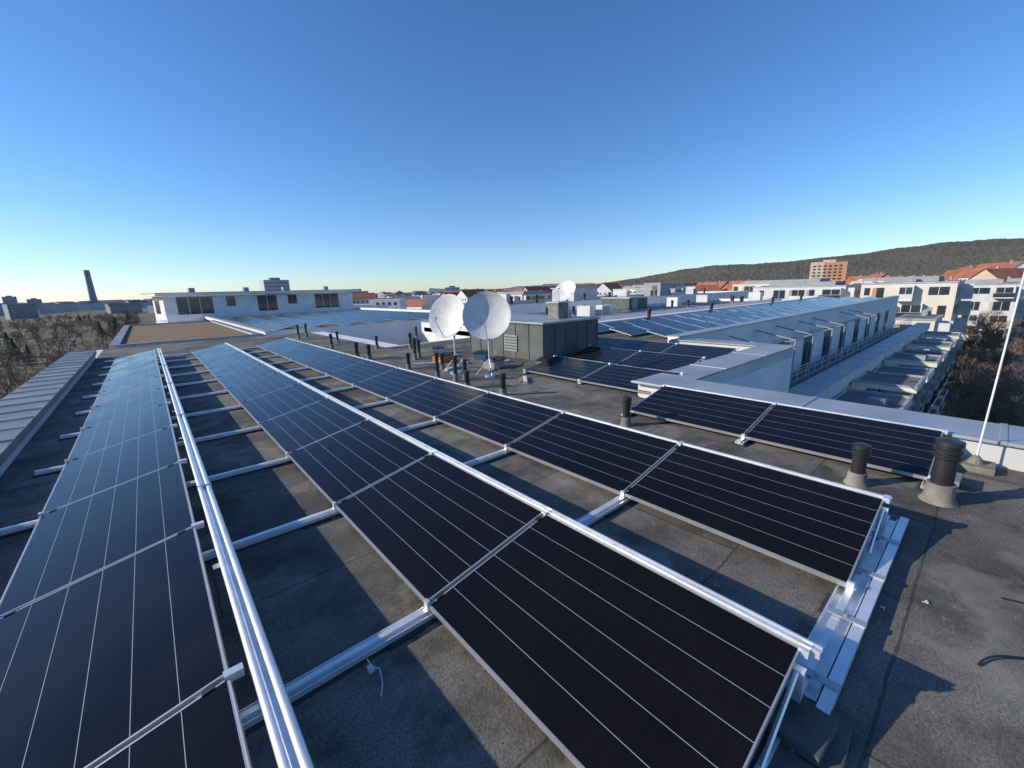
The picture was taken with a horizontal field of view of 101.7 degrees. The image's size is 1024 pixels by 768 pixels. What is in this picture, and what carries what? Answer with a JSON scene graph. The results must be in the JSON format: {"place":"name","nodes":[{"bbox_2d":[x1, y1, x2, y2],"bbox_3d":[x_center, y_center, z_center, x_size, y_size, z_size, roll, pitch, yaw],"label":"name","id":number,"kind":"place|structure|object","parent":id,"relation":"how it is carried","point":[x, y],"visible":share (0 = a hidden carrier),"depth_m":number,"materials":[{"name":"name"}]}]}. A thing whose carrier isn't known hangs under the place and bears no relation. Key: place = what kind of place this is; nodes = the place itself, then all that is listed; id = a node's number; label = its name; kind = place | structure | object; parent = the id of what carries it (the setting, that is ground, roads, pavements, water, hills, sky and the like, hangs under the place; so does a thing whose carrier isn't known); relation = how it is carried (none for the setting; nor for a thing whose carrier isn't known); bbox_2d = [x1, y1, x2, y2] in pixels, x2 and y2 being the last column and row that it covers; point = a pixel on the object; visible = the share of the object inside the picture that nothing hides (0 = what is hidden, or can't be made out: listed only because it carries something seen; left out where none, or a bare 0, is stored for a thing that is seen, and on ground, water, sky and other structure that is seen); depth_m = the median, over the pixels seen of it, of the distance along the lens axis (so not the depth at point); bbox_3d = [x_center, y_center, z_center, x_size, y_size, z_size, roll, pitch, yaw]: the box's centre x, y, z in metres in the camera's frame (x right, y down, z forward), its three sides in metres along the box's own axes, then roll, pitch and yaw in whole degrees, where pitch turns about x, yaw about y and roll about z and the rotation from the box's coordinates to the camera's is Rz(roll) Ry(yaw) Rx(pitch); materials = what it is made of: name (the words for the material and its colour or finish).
{"place":"outdoors","nodes":[
{"label":"outdoors","id":0,"kind":"place"},
{"bbox_2d":[108,320,262,347],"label":"flat roof","id":1,"kind":"structure","parent":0,"point":[151,334],"depth_m":25.52,"materials":[{"name":"gravel"}]},
{"bbox_2d":[141,286,388,322],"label":"penthouse building","id":2,"kind":"structure","parent":0,"point":[191,304],"depth_m":53.48,"materials":[{"name":"paint"}]},
{"bbox_2d":[205,307,517,344],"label":"apartment building","id":3,"kind":"structure","parent":0,"point":[391,332],"depth_m":28.54,"materials":[{"name":"concrete"}]},
{"bbox_2d":[0,307,1009,423],"bbox_3d":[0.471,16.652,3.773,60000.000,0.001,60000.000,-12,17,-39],"label":"ground","id":4,"kind":"structure","parent":0,"point":[145,316],"depth_m":210.31,"materials":[{"name":"soil"}]},
{"bbox_2d":[0,310,141,398],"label":"bare trees","id":5,"kind":"object","parent":4,"relation":"on","point":[15,350],"visible":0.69,"depth_m":140.35,"materials":[{"name":"brown plant"}]},
{"bbox_2d":[83,270,97,300],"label":"power station chimney","id":6,"kind":"object","parent":4,"relation":"on","point":[90,288],"visible":0.79,"depth_m":1037.28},
{"bbox_2d":[0,289,512,319],"bbox_3d":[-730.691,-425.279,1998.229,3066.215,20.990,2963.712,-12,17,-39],"label":"distant town","id":7,"kind":"object","parent":4,"relation":"on","point":[22,310],"visible":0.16,"depth_m":664.23,"materials":[{"name":"white concrete"}]},
{"bbox_2d":[259,278,289,293],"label":"building","id":8,"kind":"structure","parent":4,"relation":"on","point":[273,284],"depth_m":469.90,"materials":[{"name":"paint"}]},
{"bbox_2d":[352,290,459,309],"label":"distant town","id":9,"kind":"object","parent":4,"relation":"on","point":[417,301],"visible":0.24,"depth_m":256.81,"materials":[{"name":"white concrete"}]},
{"bbox_2d":[96,332,792,396],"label":"apartment building","id":10,"kind":"structure","parent":4,"relation":"on","point":[774,377],"depth_m":11.30,"materials":[{"name":"paint"}]},
{"bbox_2d":[0,350,96,477],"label":"parapet wall","id":11,"kind":"structure","parent":10,"relation":"on","point":[28,407],"depth_m":7.97,"materials":[{"name":"metal"}]},
{"bbox_2d":[0,332,1023,767],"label":"bitumen roof","id":12,"kind":"structure","parent":10,"relation":"on","point":[958,568],"depth_m":2.98,"materials":[{"name":"asphalt"}]},
{"bbox_2d":[429,294,467,374],"bbox_3d":[-1.560,-1.210,10.385,0.942,2.020,0.781,-4,13,-11],"label":"satellite dish","id":13,"kind":"object","parent":12,"relation":"on","point":[445,316],"visible":0.91,"depth_m":10.38,"materials":[{"name":"paint"}]},
{"bbox_2d":[0,340,908,767],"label":"mounting rail","id":14,"kind":"object","parent":12,"relation":"on","point":[842,610],"visible":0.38,"depth_m":2.68,"materials":[{"name":"metal"}]},
{"bbox_2d":[0,462,194,617],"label":"solar panel","id":15,"kind":"object","parent":14,"relation":"attached to","point":[70,544],"visible":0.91,"depth_m":3.46,"materials":[{"name":"blue glass"}]},
{"bbox_2d":[42,426,179,513],"bbox_3d":[-4.686,0.938,4.982,1.116,0.042,1.772,-26,25,-35],"label":"solar panel","id":16,"kind":"object","parent":14,"relation":"attached to","point":[86,476],"visible":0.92,"depth_m":4.83,"materials":[{"name":"blue glass"}]},
{"bbox_2d":[0,527,228,767],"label":"solar panel","id":17,"kind":"object","parent":14,"relation":"attached to","point":[99,667],"visible":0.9,"depth_m":2.22,"materials":[{"name":"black glass"}]},
{"bbox_2d":[67,403,171,460],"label":"solar panel","id":18,"kind":"object","parent":14,"relation":"attached to","point":[101,436],"visible":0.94,"depth_m":6.18,"materials":[{"name":"blue glass"}]},
{"bbox_2d":[82,387,166,428],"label":"solar panel","id":19,"kind":"object","parent":14,"relation":"attached to","point":[100,414],"visible":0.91,"depth_m":7.53,"materials":[{"name":"blue glass"}]},
{"bbox_2d":[92,376,162,407],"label":"solar panel","id":20,"kind":"object","parent":14,"relation":"attached to","point":[122,392],"visible":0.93,"depth_m":8.85,"materials":[{"name":"blue glass"}]},
{"bbox_2d":[100,367,160,391],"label":"solar panel","id":21,"kind":"object","parent":14,"relation":"attached to","point":[114,383],"visible":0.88,"depth_m":10.19,"materials":[{"name":"blue glass"}]},
{"bbox_2d":[105,360,157,380],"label":"solar panel","id":22,"kind":"object","parent":14,"relation":"attached to","point":[131,369],"visible":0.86,"depth_m":11.52,"materials":[{"name":"blue glass"}]},
{"bbox_2d":[109,354,156,371],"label":"solar panel","id":23,"kind":"object","parent":14,"relation":"attached to","point":[134,362],"visible":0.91,"depth_m":12.83,"materials":[{"name":"blue glass"}]},
{"bbox_2d":[113,349,154,364],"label":"solar panel","id":24,"kind":"object","parent":14,"relation":"attached to","point":[132,357],"visible":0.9,"depth_m":14.14,"materials":[{"name":"blue glass"}]},
{"bbox_2d":[95,678,251,767],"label":"solar panel","id":25,"kind":"object","parent":14,"relation":"attached to","point":[205,729],"visible":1,"depth_m":1.74,"materials":[{"name":"black glass"}]},
{"bbox_2d":[196,347,239,361],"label":"solar panel","id":26,"kind":"object","parent":14,"relation":"attached to","point":[217,354],"visible":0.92,"depth_m":14.20,"materials":[{"name":"blue glass"}]},
{"bbox_2d":[201,351,249,368],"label":"solar panel","id":27,"kind":"object","parent":14,"relation":"attached to","point":[222,360],"visible":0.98,"depth_m":12.87,"materials":[{"name":"blue glass"}]},
{"bbox_2d":[156,348,313,767],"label":"aluminium rail","id":28,"kind":"object","parent":14,"relation":"attached to","point":[289,746],"visible":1,"depth_m":2.22,"materials":[{"name":"metal"}]},
{"bbox_2d":[208,357,261,377],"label":"solar panel","id":29,"kind":"object","parent":14,"relation":"attached to","point":[232,367],"visible":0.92,"depth_m":11.54,"materials":[{"name":"blue glass"}]},
{"bbox_2d":[216,364,277,387],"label":"solar panel","id":30,"kind":"object","parent":14,"relation":"attached to","point":[236,378],"visible":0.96,"depth_m":10.22,"materials":[{"name":"blue glass"}]},
{"bbox_2d":[227,372,297,402],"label":"solar panel","id":31,"kind":"object","parent":14,"relation":"attached to","point":[250,390],"visible":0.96,"depth_m":8.89,"materials":[{"name":"blue glass"}]},
{"bbox_2d":[240,383,325,422],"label":"solar panel","id":32,"kind":"object","parent":14,"relation":"attached to","point":[272,405],"visible":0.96,"depth_m":7.56,"materials":[{"name":"blue glass"}]},
{"bbox_2d":[267,341,308,354],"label":"solar panel","id":33,"kind":"object","parent":14,"relation":"attached to","point":[286,347],"visible":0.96,"depth_m":15.58,"materials":[{"name":"blue glass"}]},
{"bbox_2d":[278,345,323,359],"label":"solar panel","id":34,"kind":"object","parent":14,"relation":"attached to","point":[299,352],"visible":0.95,"depth_m":14.24,"materials":[{"name":"blue glass"}]},
{"bbox_2d":[259,398,366,453],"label":"solar panel","id":35,"kind":"object","parent":14,"relation":"attached to","point":[297,429],"visible":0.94,"depth_m":6.22,"materials":[{"name":"blue glass"}]},
{"bbox_2d":[291,349,342,365],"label":"solar panel","id":36,"kind":"object","parent":14,"relation":"attached to","point":[315,357],"visible":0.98,"depth_m":12.92,"materials":[{"name":"blue glass"}]},
{"bbox_2d":[307,354,365,374],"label":"solar panel","id":37,"kind":"object","parent":14,"relation":"attached to","point":[336,363],"visible":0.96,"depth_m":11.60,"materials":[{"name":"blue glass"}]},
{"bbox_2d":[288,420,429,504],"bbox_3d":[-1.896,0.848,5.029,1.116,0.040,1.772,-26,25,-35],"label":"solar panel","id":38,"kind":"object","parent":14,"relation":"attached to","point":[338,467],"visible":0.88,"depth_m":4.87,"materials":[{"name":"black glass"}]},
{"bbox_2d":[327,360,395,384],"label":"solar panel","id":39,"kind":"object","parent":14,"relation":"attached to","point":[361,371],"visible":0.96,"depth_m":10.27,"materials":[{"name":"blue glass"}]},
{"bbox_2d":[353,368,434,398],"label":"solar panel","id":40,"kind":"object","parent":14,"relation":"attached to","point":[393,382],"visible":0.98,"depth_m":8.94,"materials":[{"name":"blue glass"}]},
{"bbox_2d":[388,379,486,418],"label":"solar panel","id":41,"kind":"object","parent":14,"relation":"attached to","point":[432,398],"visible":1,"depth_m":7.60,"materials":[{"name":"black glass"}]},
{"bbox_2d":[335,454,541,601],"bbox_3d":[-0.730,1.114,3.711,1.116,0.042,1.772,-26,25,-35],"label":"solar panel","id":42,"kind":"object","parent":14,"relation":"attached to","point":[430,527],"visible":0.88,"depth_m":3.50,"materials":[{"name":"black glass"}]},
{"bbox_2d":[436,393,560,446],"bbox_3d":[-0.256,0.489,6.407,1.116,0.040,1.772,-26,25,-35],"label":"solar panel","id":43,"kind":"object","parent":14,"relation":"attached to","point":[499,420],"visible":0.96,"depth_m":6.27,"materials":[{"name":"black glass"}]},
{"bbox_2d":[225,342,822,659],"bbox_3d":[-4.951,-0.160,9.313,0.070,0.048,19.690,-12,17,-39],"label":"aluminium rail","id":44,"kind":"object","parent":14,"relation":"attached to","point":[816,651],"visible":0.81,"depth_m":2.84,"materials":[{"name":"metal"}]},
{"bbox_2d":[287,338,891,502],"bbox_3d":[-3.330,-0.511,10.697,0.048,0.048,19.660,-12,17,-39],"label":"aluminium rail","id":45,"kind":"object","parent":14,"relation":"attached to","point":[807,476],"visible":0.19,"depth_m":4.56,"materials":[{"name":"metal"}]},
{"bbox_2d":[507,413,677,494],"bbox_3d":[0.910,0.755,5.089,1.116,0.040,1.772,-26,25,-35],"label":"solar panel","id":46,"kind":"object","parent":14,"relation":"attached to","point":[614,459],"visible":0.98,"depth_m":4.92,"materials":[{"name":"black glass"}]},
{"bbox_2d":[429,514,799,767],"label":"solar panel","id":47,"kind":"object","parent":14,"relation":"attached to","point":[585,650],"visible":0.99,"depth_m":2.18,"materials":[{"name":"black glass"}]},
{"bbox_2d":[625,444,883,586],"bbox_3d":[2.076,1.021,3.771,1.116,0.040,1.772,-26,25,-35],"label":"solar panel","id":48,"kind":"object","parent":14,"relation":"attached to","point":[819,528],"visible":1,"depth_m":3.56,"materials":[{"name":"black glass"}]},
{"bbox_2d":[462,291,510,378],"bbox_3d":[-0.564,-1.159,9.942,1.000,2.061,0.944,-12,17,-39],"label":"satellite dish","id":49,"kind":"object","parent":12,"relation":"on","point":[486,315],"visible":1,"depth_m":9.83,"materials":[{"name":"paint"}]},
{"bbox_2d":[470,314,600,360],"bbox_3d":[0.655,-1.674,14.149,2.640,1.140,3.740,-12,17,-39],"label":"roof access shaft","id":50,"kind":"object","parent":12,"relation":"on","point":[534,337],"visible":0.71,"depth_m":12.81,"materials":[{"name":"metal"}]},
{"bbox_2d":[546,301,569,318],"bbox_3d":[1.479,-2.388,13.417,0.550,0.530,0.550,-12,17,-39],"label":"chimney","id":51,"kind":"object","parent":50,"relation":"on","point":[557,309],"visible":1,"depth_m":13.26,"materials":[{"name":"concrete"}]},
{"bbox_2d":[552,281,575,317],"bbox_3d":[1.736,-2.739,13.482,0.794,1.171,0.703,-3,13,-5],"label":"satellite dish","id":52,"kind":"object","parent":50,"relation":"on","point":[564,291],"visible":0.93,"depth_m":13.51,"materials":[{"name":"paint"}]},
{"bbox_2d":[620,396,632,426],"bbox_3d":[1.745,0.410,6.352,0.192,0.460,0.193,-12,17,-39],"label":"vent pipe","id":53,"kind":"object","parent":12,"relation":"on","point":[626,416],"visible":0.99,"depth_m":6.31,"materials":[{"name":"plastic"}]},
{"bbox_2d":[522,339,738,393],"bbox_3d":[3.344,-0.643,11.085,5.470,0.333,4.270,-12,17,-39],"label":"mounting rail","id":54,"kind":"object","parent":12,"relation":"on","point":[578,382],"visible":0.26,"depth_m":10.26,"materials":[{"name":"metal"}]},
{"bbox_2d":[525,356,607,380],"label":"solar panel","id":55,"kind":"object","parent":54,"relation":"attached to","point":[567,368],"visible":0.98,"depth_m":10.06,"materials":[{"name":"black glass"}]},
{"bbox_2d":[566,346,637,363],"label":"solar panel","id":56,"kind":"object","parent":54,"relation":"attached to","point":[602,354],"visible":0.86,"depth_m":11.86,"materials":[{"name":"black glass"}]},
{"bbox_2d":[598,337,625,347],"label":"solar panel","id":57,"kind":"object","parent":54,"relation":"attached to","point":[607,342],"visible":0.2,"depth_m":14.23,"materials":[{"name":"blue glass"}]},
{"bbox_2d":[580,364,680,394],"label":"solar panel","id":58,"kind":"object","parent":54,"relation":"attached to","point":[616,376],"visible":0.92,"depth_m":8.93,"materials":[{"name":"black glass"}]},
{"bbox_2d":[611,339,674,352],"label":"solar panel","id":59,"kind":"object","parent":54,"relation":"attached to","point":[648,346],"visible":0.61,"depth_m":13.20,"materials":[{"name":"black glass"}]},
{"bbox_2d":[617,351,702,370],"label":"solar panel","id":60,"kind":"object","parent":54,"relation":"attached to","point":[655,360],"visible":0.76,"depth_m":10.59,"materials":[{"name":"black glass"}]},
{"bbox_2d":[662,344,736,360],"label":"solar panel","id":61,"kind":"object","parent":54,"relation":"attached to","point":[709,352],"visible":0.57,"depth_m":11.88,"materials":[{"name":"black glass"}]},
{"bbox_2d":[618,384,947,490],"bbox_3d":[3.460,0.538,5.856,1.320,0.333,3.720,-12,17,-39],"label":"mounting rail","id":62,"kind":"object","parent":12,"relation":"on","point":[742,441],"visible":0.29,"depth_m":5.48,"materials":[{"name":"metal"}]},
{"bbox_2d":[630,386,772,437],"bbox_3d":[2.900,0.370,6.542,1.116,0.042,1.772,-26,25,-35],"label":"solar panel","id":63,"kind":"object","parent":62,"relation":"attached to","point":[732,416],"visible":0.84,"depth_m":6.40,"materials":[{"name":"black glass"}]},
{"bbox_2d":[665,385,948,434],"bbox_3d":[3.922,0.303,6.197,0.046,0.048,3.590,-12,17,-39],"label":"aluminium rail","id":64,"kind":"object","parent":62,"relation":"attached to","point":[812,409],"visible":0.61,"depth_m":5.82,"materials":[{"name":"metal"}]},
{"bbox_2d":[745,404,942,479],"bbox_3d":[4.066,0.635,5.224,1.116,0.040,1.772,-26,25,-35],"label":"solar panel","id":65,"kind":"object","parent":62,"relation":"attached to","point":[906,450],"visible":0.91,"depth_m":5.10,"materials":[{"name":"black glass"}]},
{"bbox_2d":[748,685,853,767],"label":"ballast block","id":66,"kind":"object","parent":12,"relation":"on","point":[810,734],"depth_m":1.87,"materials":[{"name":"concrete"}]},
{"bbox_2d":[843,442,871,487],"bbox_3d":[3.596,0.828,4.320,0.217,0.440,0.217,-12,17,-39],"label":"vent pipe","id":67,"kind":"object","parent":12,"relation":"on","point":[857,473],"visible":1,"depth_m":4.28,"materials":[{"name":"plastic"}]},
{"bbox_2d":[918,437,966,507],"bbox_3d":[4.062,0.814,3.919,0.280,0.620,0.280,-12,17,-39],"label":"vent pipe","id":68,"kind":"object","parent":12,"relation":"on","point":[940,488],"visible":1,"depth_m":3.87,"materials":[{"name":"plastic"}]},
{"bbox_2d":[958,273,1023,475],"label":"antenna pole","id":69,"kind":"object","parent":12,"relation":"on","point":[976,463],"visible":0.95,"depth_m":4.50,"materials":[{"name":"metal"}]},
{"bbox_2d":[631,337,1023,471],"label":"parapet wall","id":70,"kind":"structure","parent":10,"relation":"on","point":[1002,445],"depth_m":6.51,"materials":[{"name":"metal"}]},
{"bbox_2d":[456,288,484,302],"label":"red roof house","id":71,"kind":"structure","parent":4,"relation":"on","point":[464,295],"depth_m":285.04,"materials":[{"name":"tile"}]},
{"bbox_2d":[497,290,551,300],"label":"apartment block","id":72,"kind":"structure","parent":4,"relation":"on","point":[524,295],"depth_m":150.58,"materials":[{"name":"paint"}]},
{"bbox_2d":[597,281,622,295],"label":"red roof house","id":73,"kind":"structure","parent":4,"relation":"on","point":[605,288],"depth_m":258.06,"materials":[{"name":"paint"}]},
{"bbox_2d":[432,301,1023,343],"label":"bare tree belt","id":74,"kind":"object","parent":4,"relation":"on","point":[986,324],"depth_m":86.02,"materials":[{"name":"brown plant"}]},
{"bbox_2d":[598,296,930,399],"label":"terrace wing","id":75,"kind":"structure","parent":4,"relation":"on","point":[832,382],"depth_m":24.72,"materials":[{"name":"paint"}]},
{"bbox_2d":[598,297,876,337],"bbox_3d":[20.681,-5.724,31.187,42.712,0.270,4.704,-12,17,-39],"label":"solar panel array","id":76,"kind":"object","parent":75,"relation":"on","point":[664,326],"visible":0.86,"depth_m":23.20,"materials":[{"name":"blue glass"}]},
{"bbox_2d":[756,326,813,388],"bbox_3d":[12.751,-1.134,19.675,2.660,2.979,1.636,-12,17,-39],"label":"awning frame","id":77,"kind":"object","parent":75,"relation":"on","point":[809,335],"visible":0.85,"depth_m":18.95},
{"bbox_2d":[796,318,845,369],"bbox_3d":[17.281,-2.125,23.483,2.660,2.979,1.636,-12,17,-39],"label":"awning frame","id":78,"kind":"object","parent":75,"relation":"on","point":[830,328],"visible":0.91,"depth_m":22.81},
{"bbox_2d":[791,317,912,385],"bbox_3d":[24.328,-2.603,28.826,45.819,1.164,0.039,-12,17,-39],"label":"terrace railing","id":79,"kind":"object","parent":75,"relation":"on","point":[849,349],"visible":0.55,"depth_m":25.81,"materials":[{"name":"metal"}]},
{"bbox_2d":[833,331,961,414],"bbox_3d":[26.242,2.791,28.125,38.600,9.850,2.445,-12,17,-39],"label":"balcony stack","id":80,"kind":"object","parent":75,"relation":"attached to","point":[918,383],"visible":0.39,"depth_m":25.50,"materials":[{"name":"grey glass"}]},
{"bbox_2d":[809,259,847,280],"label":"apartment tower","id":81,"kind":"structure","parent":4,"relation":"on","point":[833,270],"depth_m":397.78,"materials":[{"name":"paint"}]},
{"bbox_2d":[950,353,991,417],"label":"bare tree","id":82,"kind":"object","parent":4,"relation":"on","point":[970,365],"visible":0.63,"depth_m":51.28,"materials":[{"name":"brown plant"}]},
{"bbox_2d":[940,321,1023,426],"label":"bare tree belt","id":83,"kind":"object","parent":4,"relation":"on","point":[993,348],"visible":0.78,"depth_m":51.58,"materials":[{"name":"brown plant"}]},
{"bbox_2d":[947,278,1023,352],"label":"apartment block","id":84,"kind":"structure","parent":4,"relation":"on","point":[997,294],"depth_m":91.40,"materials":[{"name":"paint"}]},
{"bbox_2d":[958,260,1023,279],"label":"red roof house","id":85,"kind":"structure","parent":4,"relation":"on","point":[981,267],"depth_m":169.91,"materials":[{"name":"tile"}]},
{"bbox_2d":[967,266,1023,280],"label":"red roof house","id":86,"kind":"structure","parent":4,"relation":"on","point":[1001,273],"depth_m":140.58,"materials":[{"name":"tile"}]},
{"bbox_2d":[969,374,1023,418],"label":"bare tree","id":87,"kind":"object","parent":4,"relation":"on","point":[1012,390],"visible":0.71,"depth_m":42.41,"materials":[{"name":"brown plant"}]},
{"bbox_2d":[0,0,1023,302],"label":"sky","id":88,"kind":"structure","parent":0,"point":[147,146],"materials":[{"name":"blue"}]},
{"bbox_2d":[421,298,781,342],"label":"apartment building","id":89,"kind":"structure","parent":0,"point":[428,335],"depth_m":34.15,"materials":[{"name":"concrete"}]},
{"bbox_2d":[226,302,730,330],"bbox_3d":[-3.300,-6.370,37.910,52.182,0.335,25.254,-1,13,5],"label":"solar panel array","id":90,"kind":"object","parent":89,"relation":"on","point":[311,320],"visible":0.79,"depth_m":36.74,"materials":[{"name":"blue glass"}]},
{"bbox_2d":[600,296,648,308],"bbox_3d":[10.699,-7.565,39.669,3.200,1.400,3.200,-12,17,-39],"label":"roof access shaft","id":91,"kind":"object","parent":89,"relation":"on","point":[632,302],"visible":0.76,"depth_m":38.52,"materials":[{"name":"concrete"}]},
{"bbox_2d":[463,291,751,313],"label":"apartment building","id":92,"kind":"structure","parent":0,"point":[524,306],"depth_m":61.89,"materials":[{"name":"paint"}]},
{"bbox_2d":[550,287,598,300],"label":"roof plant room","id":93,"kind":"object","parent":92,"relation":"on","point":[590,292],"visible":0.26,"depth_m":57.74,"materials":[{"name":"paint"}]},
{"bbox_2d":[644,283,669,296],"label":"roof plant room","id":94,"kind":"object","parent":92,"relation":"on","point":[662,289],"visible":0.69,"depth_m":71.19,"materials":[{"name":"paint"}]},
{"bbox_2d":[732,277,829,291],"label":"apartment block","id":95,"kind":"structure","parent":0,"point":[747,285],"depth_m":134.43,"materials":[{"name":"concrete"}]},
{"bbox_2d":[576,238,1023,285],"bbox_3d":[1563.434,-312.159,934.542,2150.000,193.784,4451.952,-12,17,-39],"label":"hill","id":96,"kind":"structure","parent":0,"point":[941,258],"depth_m":1567.41,"materials":[{"name":"plant"}]},
{"bbox_2d":[753,280,861,300],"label":"apartment block","id":97,"kind":"structure","parent":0,"point":[792,290],"depth_m":94.04,"materials":[{"name":"paint"}]},
{"bbox_2d":[860,276,974,370],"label":"apartment block","id":98,"kind":"structure","parent":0,"point":[938,294],"depth_m":70.48,"materials":[{"name":"paint"}]},
{"bbox_2d":[893,307,953,357],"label":"apartment block","id":99,"kind":"structure","parent":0,"point":[934,320],"depth_m":58.36,"materials":[{"name":"paint"}]},
{"bbox_2d":[1010,342,1023,424],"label":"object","id":100,"kind":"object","parent":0,"point":[1017,368],"depth_m":73.66,"materials":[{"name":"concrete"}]},
{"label":"courtyard","id":101,"kind":"structure","parent":0,"visible":0},
{"bbox_2d":[970,395,1021,426],"bbox_3d":[44.367,4.183,38.563,3.739,6.545,5.131,1,13,13],"label":"bare tree","id":102,"kind":"object","parent":101,"relation":"on","point":[995,420],"visible":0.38,"depth_m":38.01,"materials":[{"name":"brown plant"}]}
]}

